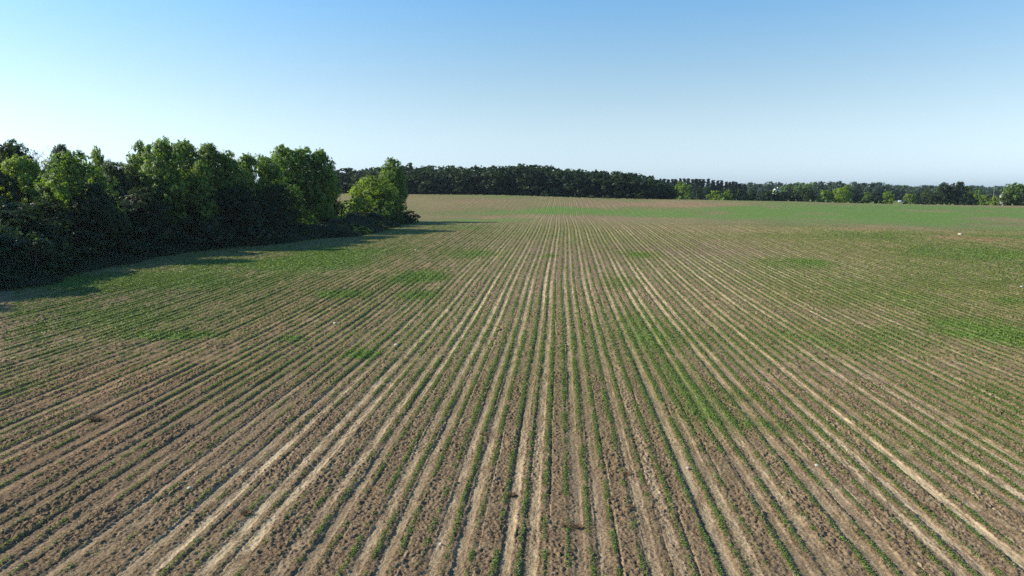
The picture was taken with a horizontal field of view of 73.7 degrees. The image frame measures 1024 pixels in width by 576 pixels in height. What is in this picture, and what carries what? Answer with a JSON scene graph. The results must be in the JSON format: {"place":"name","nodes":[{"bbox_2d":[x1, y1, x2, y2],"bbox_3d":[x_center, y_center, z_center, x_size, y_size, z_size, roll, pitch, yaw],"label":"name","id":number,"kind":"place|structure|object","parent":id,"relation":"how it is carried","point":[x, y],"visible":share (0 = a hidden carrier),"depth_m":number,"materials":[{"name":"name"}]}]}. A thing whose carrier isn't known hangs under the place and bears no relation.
{"place":"outdoors","nodes":[
{"label":"outdoors","id":0,"kind":"place"},
{"bbox_2d":[0,194,1023,575],"bbox_3d":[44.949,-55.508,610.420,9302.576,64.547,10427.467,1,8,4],"label":"field","id":1,"kind":"structure","parent":0,"point":[106,530],"depth_m":34.47,"materials":[{"name":"soil"}]},
{"bbox_2d":[0,225,22,262],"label":"broadleaf tree","id":2,"kind":"object","parent":1,"relation":"on","point":[9,235],"visible":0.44,"depth_m":82.49,"materials":[{"name":"green plant"}]},
{"bbox_2d":[0,171,38,207],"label":"broadleaf tree","id":3,"kind":"object","parent":1,"relation":"on","point":[13,188],"visible":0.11,"depth_m":99.30,"materials":[{"name":"green plant"}]},
{"bbox_2d":[0,138,47,197],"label":"broadleaf tree","id":4,"kind":"object","parent":1,"relation":"on","point":[9,150],"visible":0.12,"depth_m":107.25,"materials":[{"name":"green plant"}]},
{"bbox_2d":[0,153,50,207],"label":"broadleaf tree","id":5,"kind":"object","parent":1,"relation":"on","point":[24,167],"visible":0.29,"depth_m":101.71,"materials":[{"name":"green plant"}]},
{"bbox_2d":[0,200,73,258],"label":"broadleaf tree","id":6,"kind":"object","parent":1,"relation":"on","point":[11,214],"visible":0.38,"depth_m":87.35,"materials":[{"name":"green plant"}]},
{"bbox_2d":[4,231,76,279],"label":"shrub","id":7,"kind":"object","parent":1,"relation":"on","point":[26,252],"visible":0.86,"depth_m":83.78,"materials":[{"name":"green plant"}]},
{"bbox_2d":[13,196,92,248],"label":"broadleaf tree","id":8,"kind":"object","parent":1,"relation":"on","point":[60,214],"visible":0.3,"depth_m":95.38,"materials":[{"name":"green plant"}]},
{"bbox_2d":[31,226,85,270],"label":"shrub","id":9,"kind":"object","parent":1,"relation":"on","point":[59,240],"visible":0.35,"depth_m":88.97,"materials":[{"name":"green plant"}]},
{"bbox_2d":[43,143,80,168],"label":"broadleaf tree","id":10,"kind":"object","parent":1,"relation":"on","point":[61,147],"visible":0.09,"depth_m":139.18,"materials":[{"name":"green plant"}]},
{"bbox_2d":[23,149,125,232],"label":"broadleaf tree","id":11,"kind":"object","parent":1,"relation":"on","point":[61,187],"visible":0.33,"depth_m":99.86,"materials":[{"name":"green plant"}]},
{"bbox_2d":[44,195,138,253],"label":"broadleaf tree","id":12,"kind":"object","parent":1,"relation":"on","point":[92,222],"visible":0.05,"depth_m":99.79,"materials":[{"name":"green plant"}]},
{"bbox_2d":[83,414,104,421],"bbox_3d":[-20.908,6.519,34.261,0.955,0.350,1.037,3,9,20],"label":"dry weed","id":13,"kind":"object","parent":1,"relation":"on","point":[96,418],"visible":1,"depth_m":34.16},
{"bbox_2d":[85,145,105,185],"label":"broadleaf tree","id":14,"kind":"object","parent":1,"relation":"on","point":[98,159],"visible":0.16,"depth_m":119.82,"materials":[{"name":"green plant"}]},
{"bbox_2d":[65,181,137,257],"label":"broadleaf tree","id":15,"kind":"object","parent":1,"relation":"on","point":[95,204],"visible":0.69,"depth_m":99.19,"materials":[{"name":"green plant"}]},
{"bbox_2d":[96,159,132,200],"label":"broadleaf tree","id":16,"kind":"object","parent":1,"relation":"on","point":[123,181],"visible":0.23,"depth_m":112.02,"materials":[{"name":"green plant"}]},
{"bbox_2d":[108,161,140,192],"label":"broadleaf tree","id":17,"kind":"object","parent":1,"relation":"on","point":[133,174],"visible":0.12,"depth_m":116.64,"materials":[{"name":"green plant"}]},
{"bbox_2d":[110,194,168,241],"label":"broadleaf tree","id":18,"kind":"object","parent":1,"relation":"on","point":[126,206],"visible":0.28,"depth_m":108.38,"materials":[{"name":"green plant"}]},
{"bbox_2d":[124,140,155,171],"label":"broadleaf tree","id":19,"kind":"object","parent":1,"relation":"on","point":[136,161],"visible":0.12,"depth_m":120.98,"materials":[{"name":"green plant"}]},
{"bbox_2d":[122,184,176,241],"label":"broadleaf tree","id":20,"kind":"object","parent":1,"relation":"on","point":[145,198],"visible":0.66,"depth_m":109.67,"materials":[{"name":"green plant"}]},
{"bbox_2d":[133,136,196,231],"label":"broadleaf tree","id":21,"kind":"object","parent":1,"relation":"on","point":[160,173],"visible":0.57,"depth_m":117.12,"materials":[{"name":"green plant"}]},
{"bbox_2d":[156,187,199,245],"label":"broadleaf tree","id":22,"kind":"object","parent":1,"relation":"on","point":[189,222],"visible":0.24,"depth_m":118.10,"materials":[{"name":"green plant"}]},
{"bbox_2d":[170,138,213,233],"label":"broadleaf tree","id":23,"kind":"object","parent":1,"relation":"on","point":[187,149],"visible":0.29,"depth_m":125.03,"materials":[{"name":"green plant"}]},
{"bbox_2d":[185,160,220,235],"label":"broadleaf tree","id":24,"kind":"object","parent":1,"relation":"on","point":[201,176],"visible":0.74,"depth_m":121.59,"materials":[{"name":"green plant"}]},
{"bbox_2d":[0,211,414,289],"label":"undergrowth","id":25,"kind":"object","parent":1,"relation":"on","point":[334,227],"visible":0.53,"depth_m":115.23,"materials":[{"name":"green plant"}]},
{"bbox_2d":[194,142,232,190],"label":"broadleaf tree","id":26,"kind":"object","parent":1,"relation":"on","point":[210,153],"visible":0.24,"depth_m":129.11,"materials":[{"name":"green plant"}]},
{"bbox_2d":[194,187,260,241],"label":"broadleaf tree","id":27,"kind":"object","parent":1,"relation":"on","point":[224,195],"visible":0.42,"depth_m":123.96,"materials":[{"name":"green plant"}]},
{"bbox_2d":[208,149,253,215],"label":"broadleaf tree","id":28,"kind":"object","parent":1,"relation":"on","point":[230,163],"visible":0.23,"depth_m":131.31,"materials":[{"name":"green plant"}]},
{"bbox_2d":[219,182,264,235],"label":"broadleaf tree","id":29,"kind":"object","parent":1,"relation":"on","point":[254,198],"visible":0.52,"depth_m":126.08,"materials":[{"name":"green plant"}]},
{"bbox_2d":[235,152,267,201],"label":"broadleaf tree","id":30,"kind":"object","parent":1,"relation":"on","point":[247,162],"visible":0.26,"depth_m":137.15,"materials":[{"name":"green plant"}]},
{"bbox_2d":[244,153,290,212],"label":"broadleaf tree","id":31,"kind":"object","parent":1,"relation":"on","point":[270,172],"visible":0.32,"depth_m":140.49,"materials":[{"name":"green plant"}]},
{"bbox_2d":[255,183,305,237],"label":"broadleaf tree","id":32,"kind":"object","parent":1,"relation":"on","point":[275,192],"visible":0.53,"depth_m":136.70,"materials":[{"name":"green plant"}]},
{"bbox_2d":[270,144,307,226],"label":"broadleaf tree","id":33,"kind":"object","parent":1,"relation":"on","point":[285,162],"visible":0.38,"depth_m":148.93,"materials":[{"name":"green plant"}]},
{"bbox_2d":[284,146,331,222],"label":"broadleaf tree","id":34,"kind":"object","parent":1,"relation":"on","point":[305,162],"visible":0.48,"depth_m":153.03,"materials":[{"name":"green plant"}]},
{"bbox_2d":[301,208,319,233],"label":"shrub","id":35,"kind":"object","parent":1,"relation":"on","point":[309,218],"visible":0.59,"depth_m":147.44,"materials":[{"name":"green plant"}]},
{"bbox_2d":[304,149,341,223],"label":"broadleaf tree","id":36,"kind":"object","parent":1,"relation":"on","point":[325,198],"visible":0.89,"depth_m":154.35,"materials":[{"name":"green plant"}]},
{"bbox_2d":[322,173,342,221],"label":"broadleaf tree","id":37,"kind":"object","parent":1,"relation":"on","point":[337,205],"visible":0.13,"depth_m":167.08,"materials":[{"name":"green plant"}]},
{"bbox_2d":[334,171,351,193],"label":"broadleaf tree","id":38,"kind":"object","parent":1,"relation":"on","point":[345,183],"visible":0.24,"depth_m":382.45,"materials":[{"name":"green plant"}]},
{"bbox_2d":[338,170,361,193],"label":"broadleaf tree","id":39,"kind":"object","parent":1,"relation":"on","point":[345,176],"visible":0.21,"depth_m":383.00,"materials":[{"name":"green plant"}]},
{"bbox_2d":[337,195,369,218],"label":"shrub","id":40,"kind":"object","parent":1,"relation":"on","point":[356,205],"visible":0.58,"depth_m":167.06,"materials":[{"name":"green plant"}]},
{"bbox_2d":[346,172,375,190],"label":"broadleaf tree","id":41,"kind":"object","parent":1,"relation":"on","point":[357,177],"visible":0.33,"depth_m":375.54,"materials":[{"name":"green plant"}]},
{"bbox_2d":[362,169,382,187],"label":"broadleaf tree","id":42,"kind":"object","parent":1,"relation":"on","point":[373,172],"visible":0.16,"depth_m":375.79,"materials":[{"name":"green plant"}]},
{"bbox_2d":[346,175,403,219],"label":"broadleaf tree","id":43,"kind":"object","parent":1,"relation":"on","point":[376,192],"visible":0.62,"depth_m":173.81,"materials":[{"name":"green plant"}]},
{"bbox_2d":[370,220,393,229],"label":"shrub","id":44,"kind":"object","parent":1,"relation":"on","point":[378,222],"visible":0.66,"depth_m":157.49,"materials":[{"name":"green plant"}]},
{"bbox_2d":[368,198,401,221],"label":"shrub","id":45,"kind":"object","parent":1,"relation":"on","point":[387,209],"visible":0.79,"depth_m":170.91,"materials":[{"name":"green plant"}]},
{"bbox_2d":[379,157,408,214],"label":"broadleaf tree","id":46,"kind":"object","parent":1,"relation":"on","point":[396,178],"visible":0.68,"depth_m":183.12,"materials":[{"name":"green plant"}]},
{"bbox_2d":[391,211,405,222],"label":"shrub","id":47,"kind":"object","parent":1,"relation":"on","point":[397,219],"visible":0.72,"depth_m":174.49,"materials":[{"name":"green plant"}]},
{"bbox_2d":[402,210,420,223],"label":"shrub","id":48,"kind":"object","parent":1,"relation":"on","point":[406,215],"visible":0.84,"depth_m":179.31,"materials":[{"name":"green plant"}]},
{"bbox_2d":[405,168,437,193],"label":"broadleaf tree","id":49,"kind":"object","parent":1,"relation":"on","point":[416,178],"visible":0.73,"depth_m":378.09,"materials":[{"name":"green plant"}]},
{"bbox_2d":[415,168,441,193],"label":"broadleaf tree","id":50,"kind":"object","parent":1,"relation":"on","point":[434,174],"visible":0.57,"depth_m":380.01,"materials":[{"name":"green plant"}]},
{"bbox_2d":[426,167,464,194],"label":"broadleaf tree","id":51,"kind":"object","parent":1,"relation":"on","point":[442,173],"visible":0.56,"depth_m":381.51,"materials":[{"name":"green plant"}]},
{"bbox_2d":[440,169,475,194],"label":"broadleaf tree","id":52,"kind":"object","parent":1,"relation":"on","point":[449,189],"visible":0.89,"depth_m":377.60,"materials":[{"name":"green plant"}]},
{"bbox_2d":[449,168,486,194],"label":"broadleaf tree","id":53,"kind":"object","parent":1,"relation":"on","point":[464,189],"visible":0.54,"depth_m":380.02,"materials":[{"name":"green plant"}]},
{"bbox_2d":[467,169,496,194],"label":"broadleaf tree","id":54,"kind":"object","parent":1,"relation":"on","point":[476,175],"visible":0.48,"depth_m":379.87,"materials":[{"name":"green plant"}]},
{"bbox_2d":[478,166,517,194],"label":"broadleaf tree","id":55,"kind":"object","parent":1,"relation":"on","point":[497,175],"visible":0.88,"depth_m":377.00,"materials":[{"name":"green plant"}]},
{"bbox_2d":[499,168,523,195],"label":"broadleaf tree","id":56,"kind":"object","parent":1,"relation":"on","point":[509,178],"visible":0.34,"depth_m":380.17,"materials":[{"name":"green plant"}]},
{"bbox_2d":[0,221,1023,575],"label":"crop rows","id":57,"kind":"object","parent":1,"relation":"on","point":[300,257],"visible":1,"depth_m":55.69,"materials":[{"name":"green plant"}]},
{"bbox_2d":[0,222,1023,575],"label":"weeds","id":58,"kind":"object","parent":1,"relation":"on","point":[544,346],"visible":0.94,"depth_m":55.82,"materials":[{"name":"green plant"}]},
{"bbox_2d":[497,166,543,195],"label":"broadleaf tree","id":59,"kind":"object","parent":1,"relation":"on","point":[526,180],"visible":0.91,"depth_m":377.56,"materials":[{"name":"green plant"}]},
{"bbox_2d":[520,167,552,195],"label":"broadleaf tree","id":60,"kind":"object","parent":1,"relation":"on","point":[541,182],"visible":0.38,"depth_m":381.95,"materials":[{"name":"green plant"}]},
{"bbox_2d":[529,167,563,196],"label":"broadleaf tree","id":61,"kind":"object","parent":1,"relation":"on","point":[546,175],"visible":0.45,"depth_m":381.90,"materials":[{"name":"green plant"}]},
{"bbox_2d":[542,170,582,196],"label":"broadleaf tree","id":62,"kind":"object","parent":1,"relation":"on","point":[563,175],"visible":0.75,"depth_m":378.59,"materials":[{"name":"green plant"}]},
{"bbox_2d":[562,171,592,197],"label":"broadleaf tree","id":63,"kind":"object","parent":1,"relation":"on","point":[580,177],"visible":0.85,"depth_m":378.18,"materials":[{"name":"green plant"}]},
{"bbox_2d":[576,172,610,197],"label":"broadleaf tree","id":64,"kind":"object","parent":1,"relation":"on","point":[591,175],"visible":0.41,"depth_m":383.09,"materials":[{"name":"green plant"}]},
{"bbox_2d":[589,172,621,197],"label":"broadleaf tree","id":65,"kind":"object","parent":1,"relation":"on","point":[604,188],"visible":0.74,"depth_m":378.22,"materials":[{"name":"green plant"}]},
{"bbox_2d":[600,172,641,198],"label":"broadleaf tree","id":66,"kind":"object","parent":1,"relation":"on","point":[616,183],"visible":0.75,"depth_m":376.27,"materials":[{"name":"green plant"}]},
{"bbox_2d":[622,177,651,198],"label":"broadleaf tree","id":67,"kind":"object","parent":1,"relation":"on","point":[628,193],"visible":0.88,"depth_m":374.82,"materials":[{"name":"green plant"}]},
{"bbox_2d":[635,178,668,198],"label":"broadleaf tree","id":68,"kind":"object","parent":1,"relation":"on","point":[655,184],"visible":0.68,"depth_m":376.88,"materials":[{"name":"green plant"}]},
{"bbox_2d":[652,185,681,198],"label":"broadleaf tree","id":69,"kind":"object","parent":1,"relation":"on","point":[675,191],"visible":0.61,"depth_m":379.76,"materials":[{"name":"green plant"}]},
{"bbox_2d":[674,182,691,198],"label":"broadleaf tree","id":70,"kind":"object","parent":1,"relation":"on","point":[685,192],"visible":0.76,"depth_m":518.09,"materials":[{"name":"green plant"}]},
{"bbox_2d":[690,187,704,199],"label":"broadleaf tree","id":71,"kind":"object","parent":1,"relation":"on","point":[697,192],"visible":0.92,"depth_m":539.13,"materials":[{"name":"green plant"}]},
{"bbox_2d":[701,186,713,199],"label":"broadleaf tree","id":72,"kind":"object","parent":1,"relation":"on","point":[705,192],"visible":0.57,"depth_m":549.19,"materials":[{"name":"green plant"}]},
{"bbox_2d":[707,190,723,199],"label":"shrub","id":73,"kind":"object","parent":1,"relation":"on","point":[718,195],"visible":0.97,"depth_m":448.41,"materials":[{"name":"green plant"}]},
{"bbox_2d":[722,188,735,199],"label":"shrub","id":74,"kind":"object","parent":1,"relation":"on","point":[727,195],"visible":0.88,"depth_m":450.85,"materials":[{"name":"green plant"}]},
{"bbox_2d":[455,183,1017,194],"bbox_3d":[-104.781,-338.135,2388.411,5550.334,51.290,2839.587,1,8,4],"label":"distant woodland","id":75,"kind":"object","parent":1,"relation":"on","point":[997,188],"visible":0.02,"depth_m":1144.98,"materials":[{"name":"green plant"}]},
{"bbox_2d":[732,188,752,200],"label":"shrub","id":76,"kind":"object","parent":1,"relation":"on","point":[743,194],"visible":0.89,"depth_m":453.09,"materials":[{"name":"green plant"}]},
{"bbox_2d":[744,190,760,200],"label":"shrub","id":77,"kind":"object","parent":1,"relation":"on","point":[753,194],"visible":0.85,"depth_m":454.19,"materials":[{"name":"green plant"}]},
{"bbox_2d":[747,184,765,198],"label":"broadleaf tree","id":78,"kind":"object","parent":1,"relation":"on","point":[759,192],"visible":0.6,"depth_m":751.06,"materials":[{"name":"green plant"}]},
{"bbox_2d":[763,181,774,190],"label":"broadleaf tree","id":79,"kind":"object","parent":1,"relation":"on","point":[769,185],"visible":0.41,"depth_m":784.10,"materials":[{"name":"green plant"}]},
{"bbox_2d":[771,192,789,200],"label":"shrub","id":80,"kind":"object","parent":1,"relation":"on","point":[781,194],"visible":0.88,"depth_m":453.71,"materials":[{"name":"green plant"}]},
{"bbox_2d":[779,183,794,195],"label":"broadleaf tree","id":81,"kind":"object","parent":1,"relation":"on","point":[785,188],"visible":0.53,"depth_m":803.99,"materials":[{"name":"green plant"}]},
{"bbox_2d":[791,182,814,197],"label":"broadleaf tree","id":82,"kind":"object","parent":1,"relation":"on","point":[807,186],"visible":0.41,"depth_m":792.55,"materials":[{"name":"green plant"}]},
{"bbox_2d":[796,188,817,201],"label":"broadleaf tree","id":83,"kind":"object","parent":1,"relation":"on","point":[806,193],"visible":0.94,"depth_m":455.00,"materials":[{"name":"green plant"}]},
{"bbox_2d":[812,181,827,199],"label":"broadleaf tree","id":84,"kind":"object","parent":1,"relation":"on","point":[817,187],"visible":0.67,"depth_m":752.04,"materials":[{"name":"green plant"}]},
{"bbox_2d":[816,190,832,202],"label":"shrub","id":85,"kind":"object","parent":1,"relation":"on","point":[826,195],"visible":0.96,"depth_m":452.95,"materials":[{"name":"green plant"}]},
{"bbox_2d":[827,181,843,197],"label":"broadleaf tree","id":86,"kind":"object","parent":1,"relation":"on","point":[834,185],"visible":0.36,"depth_m":759.28,"materials":[{"name":"green plant"}]},
{"bbox_2d":[831,185,852,202],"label":"broadleaf tree","id":87,"kind":"object","parent":1,"relation":"on","point":[842,197],"visible":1,"depth_m":450.76,"materials":[{"name":"green plant"}]},
{"bbox_2d":[852,183,869,198],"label":"broadleaf tree","id":88,"kind":"object","parent":1,"relation":"on","point":[860,190],"visible":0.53,"depth_m":761.36,"materials":[{"name":"green plant"}]},
{"bbox_2d":[860,191,872,202],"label":"shrub","id":89,"kind":"object","parent":1,"relation":"on","point":[866,198],"visible":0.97,"depth_m":449.31,"materials":[{"name":"green plant"}]},
{"bbox_2d":[861,182,881,200],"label":"broadleaf tree","id":90,"kind":"object","parent":1,"relation":"on","point":[870,187],"visible":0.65,"depth_m":742.91,"materials":[{"name":"green plant"}]},
{"bbox_2d":[870,191,882,203],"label":"shrub","id":91,"kind":"object","parent":1,"relation":"on","point":[875,194],"visible":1,"depth_m":449.55,"materials":[{"name":"green plant"}]},
{"bbox_2d":[871,182,887,196],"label":"broadleaf tree","id":92,"kind":"object","parent":1,"relation":"on","point":[881,185],"visible":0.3,"depth_m":803.40,"materials":[{"name":"green plant"}]},
{"bbox_2d":[881,190,894,203],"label":"broadleaf tree","id":93,"kind":"object","parent":1,"relation":"on","point":[887,195],"visible":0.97,"depth_m":447.04,"materials":[{"name":"green plant"}]},
{"bbox_2d":[892,185,905,199],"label":"broadleaf tree","id":94,"kind":"object","parent":1,"relation":"on","point":[897,190],"visible":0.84,"depth_m":805.23,"materials":[{"name":"green plant"}]},
{"bbox_2d":[902,194,914,203],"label":"shrub","id":95,"kind":"object","parent":1,"relation":"on","point":[908,199],"visible":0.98,"depth_m":445.80,"materials":[{"name":"green plant"}]},
{"bbox_2d":[911,185,931,201],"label":"broadleaf tree","id":96,"kind":"object","parent":1,"relation":"on","point":[918,189],"visible":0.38,"depth_m":748.04,"materials":[{"name":"green plant"}]},
{"bbox_2d":[920,190,931,204],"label":"broadleaf tree","id":97,"kind":"object","parent":1,"relation":"on","point":[924,196],"visible":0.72,"depth_m":452.12,"materials":[{"name":"green plant"}]},
{"bbox_2d":[926,194,938,204],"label":"shrub","id":98,"kind":"object","parent":1,"relation":"on","point":[932,201],"visible":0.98,"depth_m":435.39,"materials":[{"name":"green plant"}]},
{"bbox_2d":[934,182,951,204],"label":"broadleaf tree","id":99,"kind":"object","parent":1,"relation":"on","point":[946,196],"visible":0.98,"depth_m":433.28,"materials":[{"name":"green plant"}]},
{"bbox_2d":[948,181,969,204],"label":"broadleaf tree","id":100,"kind":"object","parent":1,"relation":"on","point":[955,191],"visible":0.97,"depth_m":431.22,"materials":[{"name":"green plant"}]},
{"bbox_2d":[961,192,979,204],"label":"shrub","id":101,"kind":"object","parent":1,"relation":"on","point":[970,201],"visible":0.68,"depth_m":438.91,"materials":[{"name":"green plant"}]},
{"bbox_2d":[979,194,991,204],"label":"shrub","id":102,"kind":"object","parent":1,"relation":"on","point":[983,200],"visible":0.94,"depth_m":425.22,"materials":[{"name":"green plant"}]},
{"bbox_2d":[995,193,1012,205],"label":"shrub","id":103,"kind":"object","parent":1,"relation":"on","point":[1008,199],"visible":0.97,"depth_m":414.25,"materials":[{"name":"green plant"}]},
{"bbox_2d":[999,182,1023,205],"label":"broadleaf tree","id":104,"kind":"object","parent":1,"relation":"on","point":[1009,190],"visible":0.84,"depth_m":416.06,"materials":[{"name":"green plant"}]},
{"bbox_2d":[0,0,1023,188],"label":"sky","id":105,"kind":"structure","parent":0,"point":[912,93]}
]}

